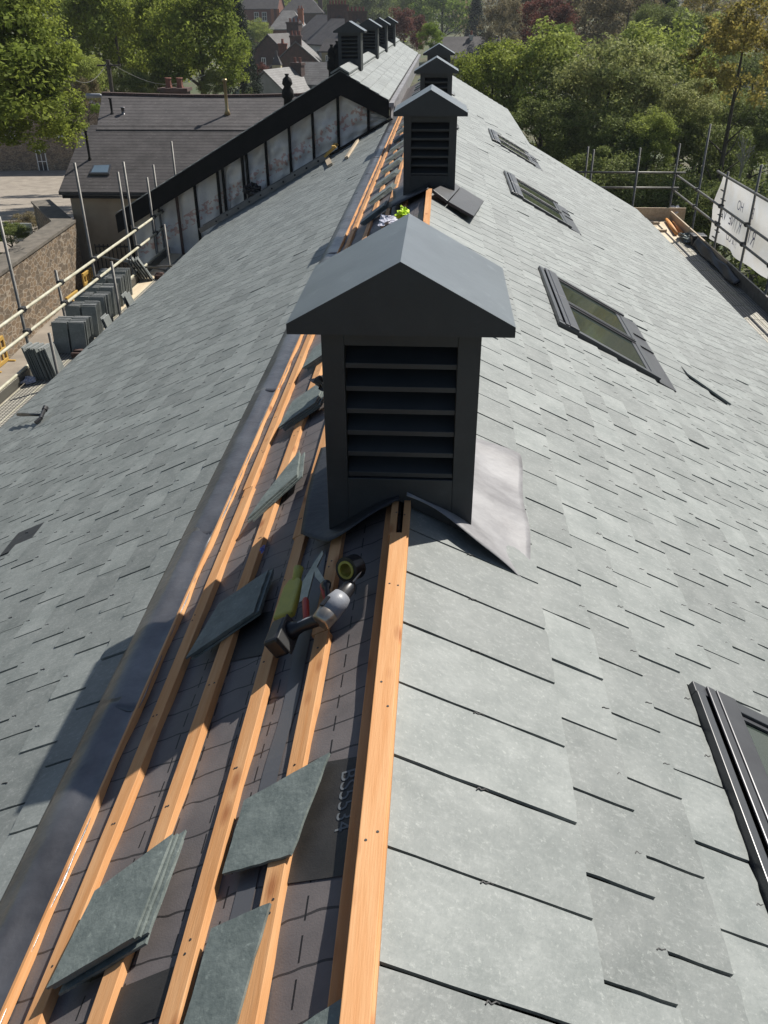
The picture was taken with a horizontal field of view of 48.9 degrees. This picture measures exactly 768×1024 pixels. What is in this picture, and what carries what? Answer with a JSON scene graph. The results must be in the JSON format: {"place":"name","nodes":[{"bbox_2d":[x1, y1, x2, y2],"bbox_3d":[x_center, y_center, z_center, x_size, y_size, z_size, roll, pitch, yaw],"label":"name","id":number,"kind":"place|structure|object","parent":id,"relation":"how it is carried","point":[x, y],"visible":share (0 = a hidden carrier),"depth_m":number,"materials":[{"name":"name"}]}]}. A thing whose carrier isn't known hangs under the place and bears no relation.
{"place":"outdoors","nodes":[
{"label":"outdoors","id":0,"kind":"place"},
{"bbox_2d":[0,170,73,251],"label":"lane","id":1,"kind":"structure","parent":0,"point":[20,191],"depth_m":73.44,"materials":[{"name":"concrete"}]},
{"bbox_2d":[6,211,37,231],"bbox_3d":[-15.843,-12.548,37.949,1.968,1.865,1.976,18,35,28],"label":"shrub","id":2,"kind":"object","parent":1,"relation":"on","point":[28,217],"visible":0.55,"depth_m":37.50,"materials":[{"name":"brown plant"}]},
{"bbox_2d":[0,276,139,404],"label":"gravel yard","id":3,"kind":"structure","parent":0,"point":[9,369],"depth_m":26.80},
{"bbox_2d":[0,221,32,246],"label":"shrub","id":4,"kind":"object","parent":3,"relation":"on","point":[14,230],"visible":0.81,"depth_m":35.72,"materials":[{"name":"green plant"}]},
{"bbox_2d":[0,199,84,360],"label":"stone boundary wall","id":5,"kind":"structure","parent":3,"relation":"on","point":[44,251],"depth_m":29.52,"materials":[{"name":"stone"}]},
{"bbox_2d":[0,0,89,153],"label":"tree","id":6,"kind":"object","parent":3,"relation":"on","point":[34,72],"visible":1,"depth_m":27.57,"materials":[{"name":"green plant"}]},
{"bbox_2d":[0,141,185,427],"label":"scaffold","id":7,"kind":"object","parent":3,"relation":"on","point":[17,401],"visible":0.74,"depth_m":14.52,"materials":[{"name":"metal"}]},
{"bbox_2d":[45,343,63,374],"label":"roofing slate","id":8,"kind":"object","parent":7,"relation":"on","point":[58,358],"visible":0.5,"depth_m":12.60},
{"bbox_2d":[51,322,70,353],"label":"roofing slate","id":9,"kind":"object","parent":7,"relation":"on","point":[60,336],"visible":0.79,"depth_m":13.52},
{"bbox_2d":[68,322,86,350],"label":"roofing slate","id":10,"kind":"object","parent":7,"relation":"on","point":[77,335],"visible":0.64,"depth_m":13.49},
{"bbox_2d":[81,306,98,335],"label":"roofing slate","id":11,"kind":"object","parent":7,"relation":"on","point":[89,311],"visible":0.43,"depth_m":14.22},
{"bbox_2d":[94,244,134,270],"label":"iron gate","id":12,"kind":"structure","parent":3,"relation":"on","point":[116,247],"depth_m":33.36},
{"bbox_2d":[58,79,302,275],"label":"cream house","id":13,"kind":"structure","parent":3,"relation":"on","point":[136,133],"depth_m":34.39,"materials":[{"name":"stone"}]},
{"bbox_2d":[89,164,110,174],"bbox_3d":[-11.232,-13.573,33.500,0.807,0.326,0.477,2,31,3],"label":"roof window","id":14,"kind":"structure","parent":13,"relation":"in","point":[96,169],"depth_m":33.44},
{"bbox_2d":[0,0,767,289],"bbox_3d":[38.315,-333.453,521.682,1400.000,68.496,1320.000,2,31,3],"label":"ground","id":15,"kind":"structure","parent":0,"point":[422,60],"depth_m":153.11,"materials":[{"name":"green plant"}]},
{"bbox_2d":[30,0,74,152],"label":"tree","id":16,"kind":"object","parent":15,"relation":"on","point":[50,15],"visible":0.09,"depth_m":62.53,"materials":[{"name":"green plant"}]},
{"bbox_2d":[0,80,109,170],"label":"stone cottage","id":17,"kind":"structure","parent":15,"relation":"on","point":[20,157],"depth_m":83.93,"materials":[{"name":"stone"}]},
{"bbox_2d":[64,75,101,124],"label":"shrub","id":18,"kind":"object","parent":15,"relation":"on","point":[83,87],"visible":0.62,"depth_m":44.82,"materials":[{"name":"brown plant"}]},
{"bbox_2d":[59,38,109,129],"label":"shrub","id":19,"kind":"object","parent":15,"relation":"on","point":[85,66],"visible":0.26,"depth_m":45.17,"materials":[{"name":"green plant"}]},
{"bbox_2d":[47,0,178,91],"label":"tree","id":20,"kind":"object","parent":15,"relation":"on","point":[103,23],"visible":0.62,"depth_m":49.71,"materials":[{"name":"green plant"}]},
{"bbox_2d":[105,66,152,92],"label":"shrub","id":21,"kind":"object","parent":15,"relation":"on","point":[130,82],"visible":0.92,"depth_m":46.85,"materials":[{"name":"green plant"}]},
{"bbox_2d":[68,60,204,91],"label":"telegraph pole","id":22,"kind":"object","parent":15,"relation":"on","point":[108,64],"visible":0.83,"depth_m":42.54,"materials":[{"name":"brown wood"}]},
{"bbox_2d":[146,70,176,93],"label":"shrub","id":23,"kind":"object","parent":15,"relation":"on","point":[152,85],"visible":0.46,"depth_m":48.47,"materials":[{"name":"green plant"}]},
{"bbox_2d":[112,2,211,91],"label":"tree","id":24,"kind":"object","parent":15,"relation":"on","point":[127,43],"visible":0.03,"depth_m":55.50,"materials":[{"name":"green plant"}]},
{"bbox_2d":[157,78,191,93],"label":"chimney stack","id":25,"kind":"object","parent":15,"relation":"on","point":[180,88],"visible":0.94,"depth_m":44.34,"materials":[{"name":"brick"}]},
{"bbox_2d":[137,0,252,93],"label":"tree","id":26,"kind":"object","parent":15,"relation":"on","point":[216,23],"visible":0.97,"depth_m":47.53,"materials":[{"name":"green plant"}]},
{"bbox_2d":[194,67,235,93],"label":"shrub","id":27,"kind":"object","parent":15,"relation":"on","point":[212,77],"visible":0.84,"depth_m":48.42,"materials":[{"name":"green plant"}]},
{"bbox_2d":[222,0,263,93],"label":"tree","id":28,"kind":"object","parent":15,"relation":"on","point":[256,87],"visible":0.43,"depth_m":58.66,"materials":[{"name":"green plant"}]},
{"bbox_2d":[242,17,272,49],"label":"shrub","id":29,"kind":"object","parent":15,"relation":"on","point":[259,30],"visible":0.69,"depth_m":130.94,"materials":[{"name":"green plant"}]},
{"bbox_2d":[241,0,284,48],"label":"red brick house","id":30,"kind":"structure","parent":15,"relation":"on","point":[268,11],"depth_m":179.18,"materials":[{"name":"brick"}]},
{"bbox_2d":[115,17,420,278],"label":"gabled wing","id":31,"kind":"structure","parent":15,"relation":"on","point":[359,92],"depth_m":18.25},
{"bbox_2d":[253,18,302,67],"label":"slate cottage","id":32,"kind":"structure","parent":15,"relation":"on","point":[266,48],"depth_m":103.41,"materials":[{"name":"stone"}]},
{"bbox_2d":[248,57,311,93],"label":"grey gable house","id":33,"kind":"structure","parent":15,"relation":"on","point":[271,79],"depth_m":73.42,"materials":[{"name":"stone"}]},
{"bbox_2d":[268,6,305,33],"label":"hipped house","id":34,"kind":"structure","parent":15,"relation":"on","point":[278,25],"depth_m":145.14,"materials":[{"name":"stone"}]},
{"bbox_2d":[269,31,321,68],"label":"brick gable house","id":35,"kind":"structure","parent":15,"relation":"on","point":[301,48],"depth_m":90.62,"materials":[{"name":"brick"}]},
{"bbox_2d":[279,0,325,23],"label":"dark roof house","id":36,"kind":"structure","parent":15,"relation":"on","point":[312,9],"depth_m":173.84,"materials":[{"name":"stone"}]},
{"bbox_2d":[304,62,328,86],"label":"pale roofed extension","id":37,"kind":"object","parent":15,"relation":"on","point":[316,73],"visible":0.22,"depth_m":75.97,"materials":[{"name":"stone"}]},
{"bbox_2d":[300,0,348,41],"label":"terrace house","id":38,"kind":"structure","parent":15,"relation":"on","point":[312,26],"depth_m":103.38,"materials":[{"name":"stone"}]},
{"bbox_2d":[318,38,337,61],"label":"yellow cottage","id":39,"kind":"structure","parent":15,"relation":"on","point":[324,47],"depth_m":92.40,"materials":[{"name":"stone"}]},
{"bbox_2d":[305,7,367,56],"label":"terrace house","id":40,"kind":"structure","parent":15,"relation":"on","point":[315,41],"depth_m":98.49,"materials":[{"name":"stone"}]},
{"bbox_2d":[322,0,400,20],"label":"tree","id":41,"kind":"object","parent":15,"relation":"on","point":[374,9],"visible":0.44,"depth_m":176.94,"materials":[{"name":"green plant"}]},
{"bbox_2d":[0,43,767,1023],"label":"slate roof building","id":42,"kind":"structure","parent":15,"relation":"on","point":[518,689],"depth_m":2.77,"materials":[{"name":"stone"}]},
{"bbox_2d":[58,841,183,995],"bbox_3d":[-0.590,0.913,1.924,0.200,0.112,0.326,2,31,3],"label":"roofing slate","id":43,"kind":"object","parent":42,"relation":"on","point":[104,965],"visible":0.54,"depth_m":1.82,"materials":[{"name":"stone"}]},
{"bbox_2d":[63,830,186,984],"bbox_3d":[-0.586,0.895,1.934,0.200,0.112,0.326,2,31,3],"label":"roofing slate","id":44,"kind":"object","parent":43,"relation":"on","point":[161,892],"visible":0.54,"depth_m":1.90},
{"bbox_2d":[52,833,178,988],"bbox_3d":[-0.603,0.899,1.924,0.201,0.111,0.325,2,31,3],"label":"roofing slate","id":45,"kind":"object","parent":44,"relation":"on","point":[154,894],"visible":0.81,"depth_m":1.87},
{"bbox_2d":[46,833,173,989],"bbox_3d":[-0.614,0.898,1.919,0.201,0.113,0.324,2,31,3],"label":"roofing slate","id":46,"kind":"object","parent":45,"relation":"on","point":[110,921],"visible":1,"depth_m":1.89,"materials":[{"name":"stone"}]},
{"bbox_2d":[184,903,271,1023],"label":"roofing slate","id":47,"kind":"object","parent":42,"relation":"on","point":[224,973],"visible":1,"depth_m":1.64,"materials":[{"name":"stone"}]},
{"bbox_2d":[192,572,273,659],"bbox_3d":[-0.506,0.346,2.863,0.220,0.122,0.345,2,31,3],"label":"roofing slate","id":48,"kind":"object","parent":42,"relation":"on","point":[225,636],"visible":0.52,"depth_m":2.76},
{"bbox_2d":[191,569,273,656],"bbox_3d":[-0.507,0.336,2.861,0.220,0.122,0.344,2,31,3],"label":"roofing slate","id":49,"kind":"object","parent":48,"relation":"on","point":[263,594],"visible":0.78,"depth_m":2.80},
{"bbox_2d":[186,570,268,658],"bbox_3d":[-0.522,0.341,2.851,0.221,0.123,0.345,2,31,3],"label":"roofing slate","id":50,"kind":"object","parent":49,"relation":"on","point":[235,609],"visible":1,"depth_m":2.83,"materials":[{"name":"stone"}]},
{"bbox_2d":[199,143,337,232],"bbox_3d":[-2.438,-6.745,17.642,3.001,1.735,0.450,2,31,3],"label":"flashing","id":51,"kind":"object","parent":42,"relation":"on","point":[267,190],"visible":1,"depth_m":17.52,"materials":[{"name":"metal"}]},
{"bbox_2d":[222,753,330,874],"bbox_3d":[-0.242,0.690,1.939,0.215,0.119,0.266,2,31,3],"label":"roofing slate","id":52,"kind":"object","parent":42,"relation":"on","point":[270,823],"visible":1,"depth_m":1.92,"materials":[{"name":"stone"}]},
{"bbox_2d":[253,452,304,521],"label":"roofing slate","id":53,"kind":"object","parent":42,"relation":"on","point":[301,467],"visible":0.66,"depth_m":3.56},
{"bbox_2d":[248,454,300,522],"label":"roofing slate","id":54,"kind":"object","parent":53,"relation":"on","point":[271,500],"visible":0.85,"depth_m":3.52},
{"bbox_2d":[248,450,299,519],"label":"roofing slate","id":55,"kind":"object","parent":54,"relation":"on","point":[288,475],"visible":1,"depth_m":3.59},
{"bbox_2d":[273,565,303,619],"bbox_3d":[-0.296,0.255,2.675,0.072,0.062,0.245,2,31,3],"label":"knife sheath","id":56,"kind":"object","parent":42,"relation":"on","point":[288,602],"visible":0.88,"depth_m":2.64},
{"bbox_2d":[284,399,323,430],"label":"roofing slate","id":57,"kind":"object","parent":42,"relation":"on","point":[305,415],"visible":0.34,"depth_m":4.24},
{"bbox_2d":[283,394,323,429],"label":"roofing slate","id":58,"kind":"object","parent":57,"relation":"on","point":[309,411],"visible":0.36,"depth_m":4.24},
{"bbox_2d":[280,391,322,429],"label":"roofing slate","id":59,"kind":"object","parent":58,"relation":"on","point":[301,414],"visible":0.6,"depth_m":4.24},
{"bbox_2d":[278,385,321,428],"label":"roofing slate","id":60,"kind":"object","parent":59,"relation":"on","point":[303,402],"visible":0.79,"depth_m":4.33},
{"bbox_2d":[264,572,360,657],"bbox_3d":[-0.198,0.316,2.466,0.317,0.185,0.147,-9,32,-14],"label":"cordless drill","id":61,"kind":"object","parent":42,"relation":"on","point":[284,633],"visible":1,"depth_m":2.44,"materials":[{"name":"grey plastic"}]},
{"bbox_2d":[299,551,330,618],"bbox_3d":[-0.220,0.211,2.618,0.099,0.094,0.380,-5,31,-8],"label":"slate cutter","id":62,"kind":"object","parent":42,"relation":"on","point":[325,586],"visible":0.77,"depth_m":2.62,"materials":[{"name":"grey metal"}]},
{"bbox_2d":[303,998,341,1023],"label":"roofing slate","id":63,"kind":"object","parent":42,"relation":"on","point":[330,1014],"visible":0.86,"depth_m":1.45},
{"bbox_2d":[336,554,365,581],"bbox_3d":[-0.103,0.175,2.623,0.080,0.091,0.070,19,36,30],"label":"tape roll","id":64,"kind":"object","parent":42,"relation":"on","point":[351,567],"visible":0.95,"depth_m":2.61,"materials":[{"name":"black plastic"}]},
{"bbox_2d":[488,128,541,169],"bbox_3d":[2.397,-6.721,15.646,0.953,0.546,1.640,2,31,3],"label":"roof window","id":65,"kind":"structure","parent":42,"relation":"in","point":[505,143],"depth_m":15.55,"materials":[{"name":"grey glass"}]},
{"bbox_2d":[503,170,580,234],"bbox_3d":[2.087,-4.172,11.355,0.953,0.546,1.640,2,31,3],"label":"roof window","id":66,"kind":"structure","parent":42,"relation":"in","point":[528,194],"depth_m":11.26,"materials":[{"name":"grey glass"}]},
{"bbox_2d":[538,266,676,391],"bbox_3d":[1.766,-1.540,6.923,0.953,0.546,1.610,2,31,3],"label":"roof window","id":67,"kind":"structure","parent":42,"relation":"in","point":[594,322],"depth_m":6.79,"materials":[{"name":"grey glass"}]},
{"bbox_2d":[681,366,730,404],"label":"roofing slate","id":68,"kind":"object","parent":42,"relation":"on","point":[707,387],"visible":1,"depth_m":6.98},
{"bbox_2d":[688,681,767,913],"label":"roof window","id":69,"kind":"structure","parent":42,"relation":"in","point":[745,730],"depth_m":2.59,"materials":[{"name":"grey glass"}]},
{"bbox_2d":[44,0,767,41],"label":"woodland","id":70,"kind":"object","parent":15,"relation":"on","point":[286,3],"visible":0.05,"depth_m":206.55,"materials":[{"name":"green plant"}]},
{"bbox_2d":[388,6,427,50],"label":"tree","id":71,"kind":"object","parent":15,"relation":"on","point":[406,25],"visible":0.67,"depth_m":102.84,"materials":[{"name":"red plant"}]},
{"bbox_2d":[390,0,436,33],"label":"tree","id":72,"kind":"object","parent":15,"relation":"on","point":[403,4],"visible":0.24,"depth_m":186.42,"materials":[{"name":"green plant"}]},
{"bbox_2d":[416,21,446,48],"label":"shrub","id":73,"kind":"object","parent":15,"relation":"on","point":[429,29],"visible":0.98,"depth_m":69.33,"materials":[{"name":"green plant"}]},
{"bbox_2d":[408,0,471,36],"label":"tree","id":74,"kind":"object","parent":15,"relation":"on","point":[444,6],"visible":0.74,"depth_m":160.89,"materials":[{"name":"green plant"}]},
{"bbox_2d":[431,31,500,98],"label":"stone outbuilding","id":75,"kind":"structure","parent":15,"relation":"on","point":[470,42],"depth_m":95.83,"materials":[{"name":"stone"}]},
{"bbox_2d":[463,0,485,35],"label":"tree","id":76,"kind":"object","parent":15,"relation":"on","point":[476,7],"visible":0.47,"depth_m":137.07,"materials":[{"name":"green plant"}]},
{"bbox_2d":[450,37,532,108],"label":"tree","id":77,"kind":"object","parent":15,"relation":"on","point":[476,72],"visible":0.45,"depth_m":38.05,"materials":[{"name":"green plant"}]},
{"bbox_2d":[476,0,524,49],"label":"tree","id":78,"kind":"object","parent":15,"relation":"on","point":[503,11],"visible":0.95,"depth_m":93.86,"materials":[{"name":"brown plant"}]},
{"bbox_2d":[499,0,546,47],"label":"tree","id":79,"kind":"object","parent":15,"relation":"on","point":[518,22],"visible":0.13,"depth_m":101.88,"materials":[{"name":"brown plant"}]},
{"bbox_2d":[484,15,599,161],"bbox_3d":[7.106,-17.698,39.210,5.297,9.238,5.187,5,31,9],"label":"tree","id":80,"kind":"object","parent":15,"relation":"on","point":[563,47],"visible":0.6,"depth_m":36.87,"materials":[{"name":"green plant"}]},
{"bbox_2d":[510,89,582,162],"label":"tree","id":81,"kind":"object","parent":15,"relation":"on","point":[542,118],"visible":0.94,"depth_m":33.70,"materials":[{"name":"green plant"}]},
{"bbox_2d":[517,0,583,140],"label":"tree","id":82,"kind":"object","parent":15,"relation":"on","point":[562,13],"visible":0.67,"depth_m":71.09,"materials":[{"name":"red plant"}]},
{"bbox_2d":[548,0,621,98],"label":"tree","id":83,"kind":"object","parent":15,"relation":"on","point":[588,4],"visible":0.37,"depth_m":83.04,"materials":[{"name":"green plant"}]},
{"bbox_2d":[560,145,651,206],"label":"tree","id":84,"kind":"object","parent":15,"relation":"on","point":[614,163],"visible":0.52,"depth_m":30.94,"materials":[{"name":"green plant"}]},
{"bbox_2d":[535,32,678,161],"bbox_3d":[9.306,-15.771,36.480,5.909,8.692,6.487,-8,31,-12],"label":"tree","id":85,"kind":"object","parent":15,"relation":"on","point":[626,77],"visible":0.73,"depth_m":34.06,"materials":[{"name":"green plant"}]},
{"bbox_2d":[447,0,767,103],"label":"brown woodland","id":86,"kind":"object","parent":15,"relation":"on","point":[515,32],"visible":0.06,"depth_m":150.91,"materials":[{"name":"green plant"}]},
{"bbox_2d":[568,100,664,176],"bbox_3d":[9.156,-13.242,34.494,4.280,6.372,3.915,10,32,16],"label":"tree","id":87,"kind":"object","parent":15,"relation":"on","point":[591,136],"visible":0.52,"depth_m":32.84,"materials":[{"name":"green plant"}]},
{"bbox_2d":[579,0,665,146],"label":"tree","id":88,"kind":"object","parent":15,"relation":"on","point":[623,7],"visible":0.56,"depth_m":80.71,"materials":[{"name":"brown plant"}]},
{"bbox_2d":[624,0,670,38],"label":"tree","id":89,"kind":"object","parent":15,"relation":"on","point":[644,13],"visible":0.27,"depth_m":63.83,"materials":[{"name":"green plant"}]},
{"bbox_2d":[617,105,684,205],"bbox_3d":[10.200,-12.733,33.642,2.348,6.357,2.260,-13,33,-21],"label":"tree","id":90,"kind":"object","parent":15,"relation":"on","point":[667,131],"visible":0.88,"depth_m":32.12,"materials":[{"name":"green plant"}]},
{"bbox_2d":[591,8,722,186],"bbox_3d":[13.038,-18.875,41.416,6.880,10.050,5.751,-11,32,-18],"label":"tree","id":91,"kind":"object","parent":15,"relation":"on","point":[644,31],"visible":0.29,"depth_m":39.01,"materials":[{"name":"green plant"}]},
{"bbox_2d":[575,124,767,342],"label":"scaffold","id":92,"kind":"object","parent":15,"relation":"on","point":[745,297],"visible":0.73,"depth_m":17.58,"materials":[{"name":"metal"}]},
{"bbox_2d":[692,238,739,284],"bbox_3d":[6.925,-5.273,17.693,0.137,0.232,3.203,2,31,3],"label":"tarp roll","id":93,"kind":"object","parent":92,"relation":"on","point":[706,252],"visible":1,"depth_m":17.63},
{"bbox_2d":[709,176,767,278],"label":"banner","id":94,"kind":"object","parent":92,"relation":"attached to","point":[738,200],"visible":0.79,"depth_m":16.72,"materials":[{"name":"fabric"}]},
{"bbox_2d":[627,161,717,232],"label":"tree","id":95,"kind":"object","parent":15,"relation":"on","point":[658,198],"visible":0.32,"depth_m":31.09,"materials":[{"name":"green plant"}]},
{"bbox_2d":[622,63,726,180],"bbox_3d":[11.895,-14.761,35.816,4.393,7.610,4.259,-20,36,-30],"label":"tree","id":96,"kind":"object","parent":15,"relation":"on","point":[688,100],"visible":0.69,"depth_m":33.86,"materials":[{"name":"green plant"}]},
{"bbox_2d":[645,0,713,156],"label":"tree","id":97,"kind":"object","parent":15,"relation":"on","point":[664,18],"visible":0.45,"depth_m":58.85,"materials":[{"name":"green plant"}]},
{"bbox_2d":[605,155,767,295],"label":"undergrowth","id":98,"kind":"object","parent":15,"relation":"on","point":[762,280],"visible":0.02,"depth_m":36.19,"materials":[{"name":"green plant"}]},
{"bbox_2d":[649,114,754,186],"bbox_3d":[13.122,-13.508,35.401,4.117,5.868,4.024,24,38,35],"label":"tree","id":99,"kind":"object","parent":15,"relation":"on","point":[696,151],"visible":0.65,"depth_m":33.69,"materials":[{"name":"green plant"}]},
{"bbox_2d":[678,0,726,164],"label":"tree","id":100,"kind":"object","parent":15,"relation":"on","point":[690,3],"visible":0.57,"depth_m":79.78,"materials":[{"name":"green plant"}]},
{"bbox_2d":[675,175,761,254],"bbox_3d":[11.579,-9.418,29.751,3.027,4.616,3.124,16,34,25],"label":"tree","id":101,"kind":"object","parent":15,"relation":"on","point":[704,204],"visible":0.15,"depth_m":29.01,"materials":[{"name":"green plant"}]},
{"bbox_2d":[686,9,753,80],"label":"tree","id":102,"kind":"object","parent":15,"relation":"on","point":[706,45],"visible":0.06,"depth_m":75.81,"materials":[{"name":"green plant"}]},
{"bbox_2d":[677,0,767,242],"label":"tree","id":103,"kind":"object","parent":15,"relation":"on","point":[730,23],"visible":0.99,"depth_m":30.56,"materials":[{"name":"green plant"}]},
{"bbox_2d":[701,88,767,153],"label":"tree","id":104,"kind":"object","parent":15,"relation":"on","point":[757,117],"visible":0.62,"depth_m":36.59,"materials":[{"name":"green plant"}]},
{"bbox_2d":[723,135,754,255],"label":"bare tree","id":105,"kind":"object","parent":15,"relation":"on","point":[743,158],"visible":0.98,"depth_m":29.95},
{"bbox_2d":[714,48,767,99],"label":"tree","id":106,"kind":"object","parent":15,"relation":"on","point":[751,65],"visible":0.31,"depth_m":49.43,"materials":[{"name":"green plant"}]},
{"bbox_2d":[722,97,767,187],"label":"tree","id":107,"kind":"object","parent":15,"relation":"on","point":[754,158],"visible":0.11,"depth_m":44.49,"materials":[{"name":"green plant"}]},
{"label":"roofing slate","id":108,"kind":"object","parent":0,"visible":0},
{"bbox_2d":[304,356,321,368],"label":"roofing slate","id":109,"kind":"object","parent":108,"relation":"on","point":[313,362],"visible":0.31,"depth_m":4.93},
{"bbox_2d":[302,343,321,368],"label":"roofing slate","id":110,"kind":"object","parent":109,"relation":"on","point":[315,354],"visible":0.45,"depth_m":5.00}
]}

